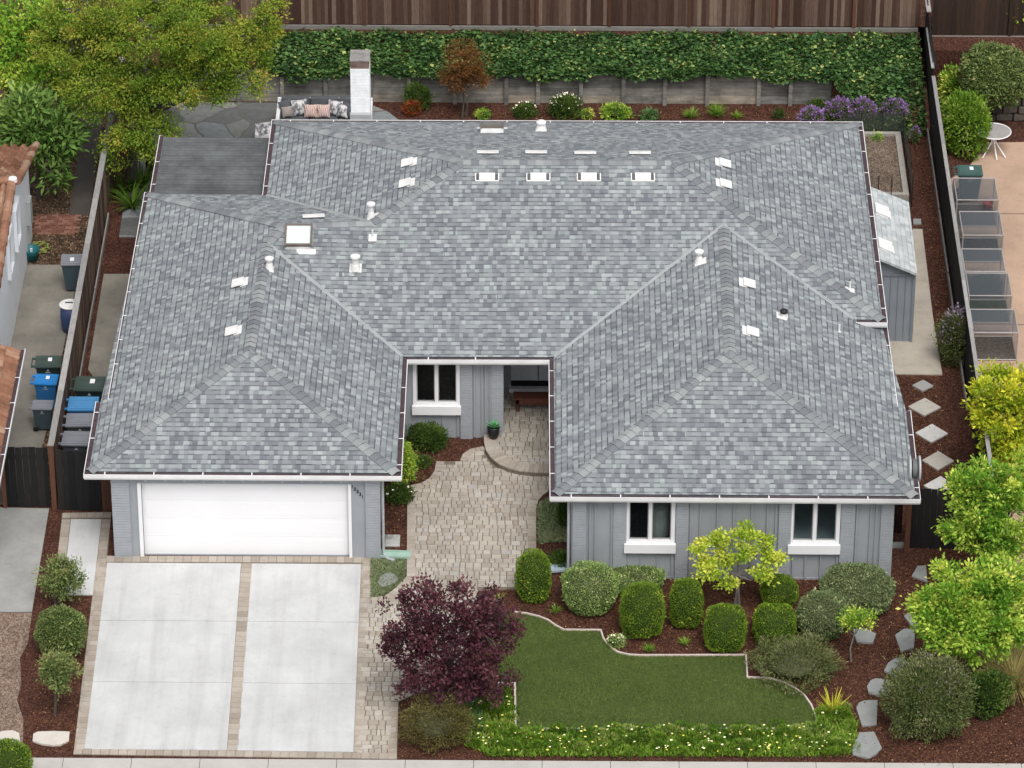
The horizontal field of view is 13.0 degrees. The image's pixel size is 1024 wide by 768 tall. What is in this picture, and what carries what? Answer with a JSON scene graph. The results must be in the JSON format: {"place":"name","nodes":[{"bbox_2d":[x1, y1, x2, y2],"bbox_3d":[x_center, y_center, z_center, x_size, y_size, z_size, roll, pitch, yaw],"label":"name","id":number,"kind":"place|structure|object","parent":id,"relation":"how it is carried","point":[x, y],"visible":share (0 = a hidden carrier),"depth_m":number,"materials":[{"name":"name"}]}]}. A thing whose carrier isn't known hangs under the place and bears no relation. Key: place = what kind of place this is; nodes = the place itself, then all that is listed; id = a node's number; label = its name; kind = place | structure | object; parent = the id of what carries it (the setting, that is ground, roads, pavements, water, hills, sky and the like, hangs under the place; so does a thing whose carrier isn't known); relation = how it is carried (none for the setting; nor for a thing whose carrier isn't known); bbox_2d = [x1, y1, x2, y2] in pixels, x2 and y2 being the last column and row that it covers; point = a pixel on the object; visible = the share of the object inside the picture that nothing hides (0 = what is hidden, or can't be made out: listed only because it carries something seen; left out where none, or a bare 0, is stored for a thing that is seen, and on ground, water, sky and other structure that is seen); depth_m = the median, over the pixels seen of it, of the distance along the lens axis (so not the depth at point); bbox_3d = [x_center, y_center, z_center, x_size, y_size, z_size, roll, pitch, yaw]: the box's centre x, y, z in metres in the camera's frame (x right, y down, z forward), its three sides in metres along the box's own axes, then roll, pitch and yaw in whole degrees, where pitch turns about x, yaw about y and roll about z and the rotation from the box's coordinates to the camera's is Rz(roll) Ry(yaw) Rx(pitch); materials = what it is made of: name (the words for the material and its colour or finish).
{"place":"outdoors","nodes":[
{"label":"outdoors","id":0,"kind":"place"},
{"bbox_2d":[0,507,48,612],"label":"neighbour driveway","id":1,"kind":"structure","parent":0,"point":[22,533],"depth_m":106.96,"materials":[{"name":"concrete"}]},
{"bbox_2d":[0,265,74,504],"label":"neighbour side path","id":2,"kind":"structure","parent":0,"point":[38,330],"depth_m":115.65,"materials":[{"name":"concrete"}]},
{"bbox_2d":[28,400,53,431],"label":"wheeled bin","id":3,"kind":"object","parent":2,"relation":"on","point":[42,410],"visible":0.99,"depth_m":111.40,"materials":[{"name":"plastic"}]},
{"bbox_2d":[30,374,58,406],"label":"wheeled bin","id":4,"kind":"object","parent":2,"relation":"on","point":[46,385],"visible":0.91,"depth_m":112.22,"materials":[{"name":"blue plastic"}]},
{"bbox_2d":[31,355,61,390],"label":"wheeled bin","id":5,"kind":"object","parent":2,"relation":"on","point":[47,364],"visible":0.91,"depth_m":112.70,"materials":[{"name":"green plastic"}]},
{"bbox_2d":[61,254,81,289],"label":"wheeled bin","id":6,"kind":"object","parent":2,"relation":"on","point":[70,264],"visible":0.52,"depth_m":117.08,"materials":[{"name":"plastic"}]},
{"bbox_2d":[32,214,81,234],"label":"brick paving","id":7,"kind":"structure","parent":0,"point":[56,227],"depth_m":120.39,"materials":[{"name":"red brick"}]},
{"bbox_2d":[69,79,101,214],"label":"neighbour back path","id":8,"kind":"structure","parent":0,"point":[83,188],"depth_m":122.81,"materials":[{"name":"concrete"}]},
{"bbox_2d":[85,563,360,752],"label":"driveway","id":9,"kind":"structure","parent":0,"point":[163,671],"depth_m":103.32,"materials":[{"name":"concrete"}]},
{"bbox_2d":[119,102,397,236],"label":"flagstone patio","id":10,"kind":"structure","parent":0,"point":[235,120],"depth_m":125.36,"materials":[{"name":"grey stone"}]},
{"bbox_2d":[150,135,268,194],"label":"patio cover","id":11,"kind":"object","parent":10,"relation":"on","point":[195,165],"visible":0.62,"depth_m":118.15,"materials":[{"name":"grey"}]},
{"bbox_2d":[276,96,372,119],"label":"outdoor sofa","id":12,"kind":"object","parent":10,"relation":"on","point":[319,100],"visible":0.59,"depth_m":124.69,"materials":[{"name":"white fabric"}]},
{"bbox_2d":[355,451,549,752],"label":"paved walkway","id":13,"kind":"structure","parent":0,"point":[493,466],"depth_m":107.39,"materials":[{"name":"beige stone"}]},
{"bbox_2d":[0,23,1023,767],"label":"ground","id":14,"kind":"structure","parent":0,"point":[118,257],"depth_m":105.79,"materials":[{"name":"brown soil"}]},
{"bbox_2d":[0,613,31,744],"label":"neighbour front bed","id":15,"kind":"object","parent":14,"relation":"on","point":[14,631],"visible":0.88,"depth_m":103.14,"materials":[{"name":"brown gravel"}]},
{"bbox_2d":[0,737,33,767],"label":"clipped shrub","id":16,"kind":"object","parent":15,"relation":"on","point":[14,754],"visible":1,"depth_m":98.83,"materials":[{"name":"green plant"}]},
{"bbox_2d":[0,141,39,483],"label":"neighbour house","id":17,"kind":"structure","parent":14,"relation":"on","point":[16,218],"depth_m":114.66,"materials":[{"name":"white paint"}]},
{"bbox_2d":[1,447,50,507],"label":"side gate","id":18,"kind":"structure","parent":14,"relation":"on","point":[29,458],"depth_m":108.30,"materials":[{"name":"black wood"}]},
{"bbox_2d":[0,70,113,264],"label":"neighbour yard","id":19,"kind":"structure","parent":14,"relation":"on","point":[59,202],"depth_m":121.18,"materials":[{"name":"brown soil"}]},
{"bbox_2d":[0,0,81,134],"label":"citrus tree","id":20,"kind":"object","parent":19,"relation":"on","point":[11,36],"visible":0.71,"depth_m":122.64,"materials":[{"name":"green plant"}]},
{"bbox_2d":[0,78,98,199],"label":"loquat tree","id":21,"kind":"object","parent":19,"relation":"on","point":[30,119],"visible":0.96,"depth_m":120.11,"materials":[{"name":"green plant"}]},
{"bbox_2d":[34,646,84,715],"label":"standard shrub","id":22,"kind":"object","parent":14,"relation":"on","point":[56,669],"visible":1,"depth_m":100.67,"materials":[{"name":"green plant"}]},
{"bbox_2d":[30,550,89,605],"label":"standard shrub","id":23,"kind":"object","parent":14,"relation":"on","point":[64,572],"visible":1,"depth_m":104.64,"materials":[{"name":"green plant"}]},
{"bbox_2d":[33,604,87,657],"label":"standard shrub","id":24,"kind":"object","parent":14,"relation":"on","point":[63,627],"visible":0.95,"depth_m":102.63,"materials":[{"name":"green plant"}]},
{"bbox_2d":[58,431,90,469],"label":"wheeled bin","id":25,"kind":"object","parent":14,"relation":"on","point":[75,441],"visible":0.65,"depth_m":109.40,"materials":[{"name":"black plastic"}]},
{"bbox_2d":[55,450,110,510],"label":"side gate","id":26,"kind":"structure","parent":14,"relation":"on","point":[74,493],"depth_m":108.24,"materials":[{"name":"black wood"}]},
{"bbox_2d":[55,512,111,595],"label":"side path border","id":27,"kind":"object","parent":14,"relation":"on","point":[103,541],"visible":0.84,"depth_m":107.63,"materials":[{"name":"grey concrete"}]},
{"bbox_2d":[66,519,101,594],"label":"side path","id":28,"kind":"structure","parent":27,"relation":"on","point":[84,537],"depth_m":107.20,"materials":[{"name":"concrete"}]},
{"bbox_2d":[48,56,123,493],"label":"side fence","id":29,"kind":"object","parent":14,"relation":"on","point":[83,299],"visible":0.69,"depth_m":115.50,"materials":[{"name":"wood"}]},
{"bbox_2d":[69,376,105,401],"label":"wheeled bin","id":30,"kind":"object","parent":14,"relation":"on","point":[88,386],"visible":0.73,"depth_m":111.46,"materials":[{"name":"green plastic"}]},
{"bbox_2d":[88,274,128,376],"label":"side slab","id":31,"kind":"structure","parent":14,"relation":"on","point":[112,294],"depth_m":116.13,"materials":[{"name":"concrete"}]},
{"bbox_2d":[22,0,293,187],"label":"pepper tree","id":32,"kind":"object","parent":14,"relation":"on","point":[125,85],"visible":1,"depth_m":119.79,"materials":[{"name":"green plant"}]},
{"bbox_2d":[73,446,547,759],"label":"border course","id":33,"kind":"object","parent":14,"relation":"on","point":[238,667],"visible":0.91,"depth_m":103.96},
{"bbox_2d":[368,557,406,596],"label":"grass patch","id":34,"kind":"object","parent":14,"relation":"on","point":[375,586],"visible":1,"depth_m":106.29,"materials":[{"name":"green plant"}]},
{"bbox_2d":[384,477,417,506],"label":"shrub","id":35,"kind":"object","parent":14,"relation":"on","point":[402,491],"visible":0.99,"depth_m":108.85,"materials":[{"name":"green plant"}]},
{"bbox_2d":[400,78,435,112],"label":"shrub","id":36,"kind":"object","parent":14,"relation":"on","point":[415,93],"visible":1,"depth_m":125.76,"materials":[{"name":"green plant"}]},
{"bbox_2d":[404,419,451,453],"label":"shrub","id":37,"kind":"object","parent":14,"relation":"on","point":[433,434],"visible":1,"depth_m":110.83,"materials":[{"name":"green plant"}]},
{"bbox_2d":[392,688,481,754],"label":"shrub","id":38,"kind":"object","parent":14,"relation":"on","point":[431,721],"visible":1,"depth_m":100.31,"materials":[{"name":"green plant"}]},
{"bbox_2d":[375,572,527,710],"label":"purple plum","id":39,"kind":"object","parent":14,"relation":"on","point":[423,642],"visible":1,"depth_m":100.34,"materials":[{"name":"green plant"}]},
{"bbox_2d":[435,35,494,118],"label":"crape myrtle","id":40,"kind":"object","parent":14,"relation":"on","point":[465,70],"visible":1,"depth_m":124.72,"materials":[{"name":"red plant"}]},
{"bbox_2d":[138,70,845,105],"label":"retaining wall","id":41,"kind":"structure","parent":14,"relation":"on","point":[608,88],"depth_m":126.14,"materials":[{"name":"grey concrete"}]},
{"bbox_2d":[83,50,920,580],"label":"house","id":42,"kind":"structure","parent":14,"relation":"on","point":[687,322],"depth_m":110.11,"materials":[{"name":"grey"}]},
{"bbox_2d":[141,483,348,555],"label":"garage door","id":43,"kind":"structure","parent":42,"relation":"in","point":[179,519],"depth_m":106.45,"materials":[{"name":"white paint"}]},
{"bbox_2d":[412,365,460,414],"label":"window","id":44,"kind":"structure","parent":42,"relation":"in","point":[436,406],"depth_m":110.85,"materials":[{"name":"white paint"}]},
{"bbox_2d":[511,365,548,385],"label":"window","id":45,"kind":"structure","parent":42,"relation":"in","point":[521,375],"depth_m":112.87,"materials":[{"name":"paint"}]},
{"bbox_2d":[624,503,675,553],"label":"window","id":46,"kind":"structure","parent":42,"relation":"in","point":[649,544],"depth_m":105.57,"materials":[{"name":"white paint"}]},
{"bbox_2d":[653,503,669,536],"bbox_3d":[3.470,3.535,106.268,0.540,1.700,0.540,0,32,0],"label":"curtain","id":47,"kind":"object","parent":46,"relation":"in","point":[661,519],"visible":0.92,"depth_m":105.81,"materials":[{"name":"grey fabric"}]},
{"bbox_2d":[787,504,840,554],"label":"window","id":48,"kind":"structure","parent":42,"relation":"in","point":[813,545],"depth_m":105.55,"materials":[{"name":"white paint"}]},
{"bbox_2d":[794,504,835,537],"bbox_3d":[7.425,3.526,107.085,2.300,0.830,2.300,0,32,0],"label":"window glass","id":49,"kind":"object","parent":48,"relation":"attached to","point":[825,521],"visible":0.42,"depth_m":106.73,"materials":[{"name":"black glass"}]},
{"bbox_2d":[484,389,548,476],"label":"porch base","id":50,"kind":"object","parent":14,"relation":"on","point":[533,474],"visible":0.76,"depth_m":110.48,"materials":[{"name":"grey stone"}]},
{"bbox_2d":[484,434,548,472],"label":"porch border","id":51,"kind":"object","parent":50,"relation":"on","point":[496,454],"visible":0.83,"depth_m":110.22,"materials":[{"name":"beige stone"}]},
{"bbox_2d":[498,388,548,466],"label":"porch","id":52,"kind":"object","parent":50,"relation":"on","point":[506,438],"visible":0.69,"depth_m":111.38,"materials":[{"name":"beige stone"}]},
{"bbox_2d":[24,106,1023,765],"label":"mulch chips","id":53,"kind":"object","parent":14,"relation":"on","point":[836,644],"visible":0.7,"depth_m":104.29,"materials":[{"name":"brown wood"}]},
{"bbox_2d":[514,547,551,603],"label":"clipped shrub","id":54,"kind":"object","parent":14,"relation":"on","point":[533,575],"visible":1,"depth_m":104.88,"materials":[{"name":"green plant"}]},
{"bbox_2d":[534,496,566,543],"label":"grass patch","id":55,"kind":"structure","parent":14,"relation":"on","point":[554,528],"depth_m":107.97,"materials":[{"name":"green plant"}]},
{"bbox_2d":[545,92,588,120],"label":"shrub","id":56,"kind":"object","parent":14,"relation":"on","point":[564,104],"visible":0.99,"depth_m":125.44,"materials":[{"name":"green plant"}]},
{"bbox_2d":[559,559,619,615],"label":"clipped shrub","id":57,"kind":"object","parent":14,"relation":"on","point":[591,586],"visible":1,"depth_m":104.51,"materials":[{"name":"green plant"}]},
{"bbox_2d":[265,26,927,138],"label":"ivy","id":58,"kind":"object","parent":14,"relation":"on","point":[336,65],"visible":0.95,"depth_m":126.08,"materials":[{"name":"green plant"}]},
{"bbox_2d":[610,564,665,594],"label":"clipped shrub","id":59,"kind":"object","parent":14,"relation":"on","point":[629,574],"visible":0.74,"depth_m":105.70,"materials":[{"name":"green plant"}]},
{"bbox_2d":[618,580,666,639],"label":"clipped shrub","id":60,"kind":"object","parent":14,"relation":"on","point":[642,613],"visible":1,"depth_m":103.61,"materials":[{"name":"green plant"}]},
{"bbox_2d":[449,684,860,759],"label":"ground cover","id":61,"kind":"object","parent":14,"relation":"on","point":[843,732],"visible":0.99,"depth_m":100.54,"materials":[{"name":"green plant"}]},
{"bbox_2d":[667,576,703,628],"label":"clipped shrub","id":62,"kind":"object","parent":14,"relation":"on","point":[686,604],"visible":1,"depth_m":103.99,"materials":[{"name":"green plant"}]},
{"bbox_2d":[702,602,747,653],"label":"clipped shrub","id":63,"kind":"object","parent":14,"relation":"on","point":[725,626],"visible":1,"depth_m":103.25,"materials":[{"name":"green plant"}]},
{"bbox_2d":[686,517,792,604],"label":"japanese maple","id":64,"kind":"object","parent":14,"relation":"on","point":[707,566],"visible":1,"depth_m":104.39,"materials":[{"name":"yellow plant"}]},
{"bbox_2d":[751,602,796,647],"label":"clipped shrub","id":65,"kind":"object","parent":14,"relation":"on","point":[775,619],"visible":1,"depth_m":103.50,"materials":[{"name":"green plant"}]},
{"bbox_2d":[759,573,798,607],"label":"clipped shrub","id":66,"kind":"object","parent":14,"relation":"on","point":[785,591],"visible":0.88,"depth_m":104.84,"materials":[{"name":"green plant"}]},
{"bbox_2d":[743,629,845,694],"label":"shrub","id":67,"kind":"object","parent":14,"relation":"on","point":[792,660],"visible":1,"depth_m":102.61,"materials":[{"name":"green plant"}]},
{"bbox_2d":[795,587,847,639],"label":"clipped shrub","id":68,"kind":"object","parent":14,"relation":"on","point":[818,611],"visible":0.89,"depth_m":103.67,"materials":[{"name":"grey plant"}]},
{"bbox_2d":[822,95,854,121],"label":"flowering plant","id":69,"kind":"object","parent":14,"relation":"on","point":[837,113],"visible":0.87,"depth_m":124.78,"materials":[{"name":"purple plant"}]},
{"bbox_2d":[818,561,896,615],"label":"clipped shrub","id":70,"kind":"object","parent":14,"relation":"on","point":[862,585],"visible":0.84,"depth_m":104.72,"materials":[{"name":"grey plant"}]},
{"bbox_2d":[835,604,881,661],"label":"standard tree","id":71,"kind":"object","parent":14,"relation":"on","point":[860,614],"visible":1,"depth_m":102.62,"materials":[{"name":"green plant"}]},
{"bbox_2d":[846,96,880,129],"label":"flowering plant","id":72,"kind":"object","parent":14,"relation":"on","point":[867,113],"visible":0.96,"depth_m":124.77,"materials":[{"name":"purple plant"}]},
{"bbox_2d":[852,732,881,758],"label":"stepping stone","id":73,"kind":"object","parent":14,"relation":"on","point":[869,749],"visible":1,"depth_m":100.44,"materials":[{"name":"grey stone"}]},
{"bbox_2d":[864,131,908,201],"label":"raised bed","id":74,"kind":"object","parent":14,"relation":"on","point":[885,160],"visible":0.55,"depth_m":122.73,"materials":[{"name":"beige gravel"}]},
{"bbox_2d":[890,229,941,374],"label":"side yard slab","id":75,"kind":"structure","parent":14,"relation":"on","point":[918,354],"depth_m":115.38,"materials":[{"name":"beige concrete"}]},
{"bbox_2d":[871,187,916,341],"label":"lean to shed","id":76,"kind":"object","parent":75,"relation":"on","point":[892,216],"visible":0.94,"depth_m":114.94,"materials":[{"name":"grey wood"}]},
{"bbox_2d":[871,647,981,744],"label":"shrub","id":77,"kind":"object","parent":14,"relation":"on","point":[925,696],"visible":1,"depth_m":100.27,"materials":[{"name":"green plant"}]},
{"bbox_2d":[909,488,983,549],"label":"side gate","id":78,"kind":"structure","parent":14,"relation":"on","point":[935,501],"depth_m":106.82,"materials":[{"name":"black wood"}]},
{"bbox_2d":[936,62,961,105],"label":"shrub","id":79,"kind":"object","parent":14,"relation":"on","point":[946,88],"visible":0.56,"depth_m":125.70,"materials":[{"name":"green plant"}]},
{"bbox_2d":[931,302,975,367],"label":"shrub","id":80,"kind":"object","parent":14,"relation":"on","point":[951,341],"visible":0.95,"depth_m":113.89,"materials":[{"name":"green plant"}]},
{"bbox_2d":[895,544,1023,676],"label":"leafy tree","id":81,"kind":"object","parent":14,"relation":"on","point":[979,626],"visible":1,"depth_m":101.22,"materials":[{"name":"green plant"}]},
{"bbox_2d":[927,76,992,502],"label":"side fence","id":82,"kind":"object","parent":14,"relation":"on","point":[952,239],"visible":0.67,"depth_m":117.84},
{"bbox_2d":[932,86,995,161],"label":"shrub","id":83,"kind":"object","parent":14,"relation":"on","point":[962,125],"visible":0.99,"depth_m":123.17,"materials":[{"name":"green plant"}]},
{"bbox_2d":[931,442,1023,565],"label":"leafy tree","id":84,"kind":"object","parent":14,"relation":"on","point":[991,518],"visible":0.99,"depth_m":103.92,"materials":[{"name":"green plant"}]},
{"bbox_2d":[956,39,1023,109],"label":"round tree","id":85,"kind":"object","parent":14,"relation":"on","point":[994,70],"visible":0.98,"depth_m":124.23,"materials":[{"name":"green plant"}]},
{"bbox_2d":[964,665,1017,719],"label":"shrub","id":86,"kind":"object","parent":14,"relation":"on","point":[991,697],"visible":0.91,"depth_m":101.25,"materials":[{"name":"green plant"}]},
{"bbox_2d":[959,357,1023,470],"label":"leafy tree","id":87,"kind":"object","parent":14,"relation":"on","point":[996,406],"visible":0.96,"depth_m":108.16,"materials":[{"name":"yellow plant"}]},
{"bbox_2d":[960,93,1023,121],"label":"stone wall","id":88,"kind":"structure","parent":14,"relation":"on","point":[1005,113],"depth_m":125.32,"materials":[{"name":"grey stone"}]},
{"bbox_2d":[961,642,1023,706],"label":"ornamental grass","id":89,"kind":"object","parent":14,"relation":"on","point":[1015,662],"depth_m":102.23,"materials":[{"name":"plant"}]},
{"bbox_2d":[0,0,1023,137],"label":"bank","id":90,"kind":"structure","parent":0,"point":[948,50],"depth_m":126.95,"materials":[{"name":"green plant"}]},
{"bbox_2d":[130,0,920,31],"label":"back fence","id":91,"kind":"object","parent":90,"relation":"on","point":[773,13],"visible":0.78,"depth_m":126.89,"materials":[{"name":"brown wood"}]},
{"bbox_2d":[924,0,935,118],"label":"side fence","id":92,"kind":"object","parent":90,"relation":"on","point":[930,59],"visible":1,"depth_m":125.44,"materials":[{"name":"brown wood"}]},
{"bbox_2d":[932,0,1023,36],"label":"neighbour back fence","id":93,"kind":"object","parent":90,"relation":"on","point":[969,23],"visible":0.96,"depth_m":126.97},
{"bbox_2d":[30,758,1023,767],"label":"sidewalk","id":94,"kind":"structure","parent":0,"point":[161,763],"depth_m":99.88,"materials":[{"name":"concrete"}]},
{"bbox_2d":[491,612,815,727],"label":"lawn","id":95,"kind":"structure","parent":0,"point":[598,707],"depth_m":102.40,"materials":[{"name":"green plant"}]},
{"bbox_2d":[499,611,816,729],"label":"lawn edging","id":96,"kind":"object","parent":95,"relation":"on","point":[629,654],"visible":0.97,"depth_m":103.45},
{"bbox_2d":[951,142,1023,573],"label":"neighbour patio","id":97,"kind":"structure","parent":0,"point":[1007,173],"depth_m":120.28,"materials":[{"name":"beige concrete"}]},
{"bbox_2d":[953,165,982,202],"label":"wheeled bin","id":98,"kind":"object","parent":97,"relation":"on","point":[968,189],"visible":0.98,"depth_m":121.25,"materials":[{"name":"plastic"}]},
{"bbox_2d":[952,178,998,227],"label":"screen cage","id":99,"kind":"object","parent":97,"relation":"on","point":[977,219],"visible":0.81,"depth_m":120.77,"materials":[{"name":"grey metal"}]},
{"bbox_2d":[958,211,1003,262],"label":"screen cage","id":100,"kind":"object","parent":97,"relation":"on","point":[980,255],"visible":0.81,"depth_m":119.27,"materials":[{"name":"grey metal"}]},
{"bbox_2d":[961,248,1005,298],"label":"screen cage","id":101,"kind":"object","parent":97,"relation":"on","point":[972,290],"visible":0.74,"depth_m":117.45,"materials":[{"name":"grey metal"}]},
{"bbox_2d":[965,272,1012,323],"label":"screen cage","id":102,"kind":"object","parent":97,"relation":"on","point":[990,316],"visible":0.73,"depth_m":116.54,"materials":[{"name":"grey metal"}]},
{"bbox_2d":[970,309,1018,360],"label":"screen cage","id":103,"kind":"object","parent":97,"relation":"on","point":[997,347],"visible":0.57,"depth_m":115.01,"materials":[{"name":"grey metal"}]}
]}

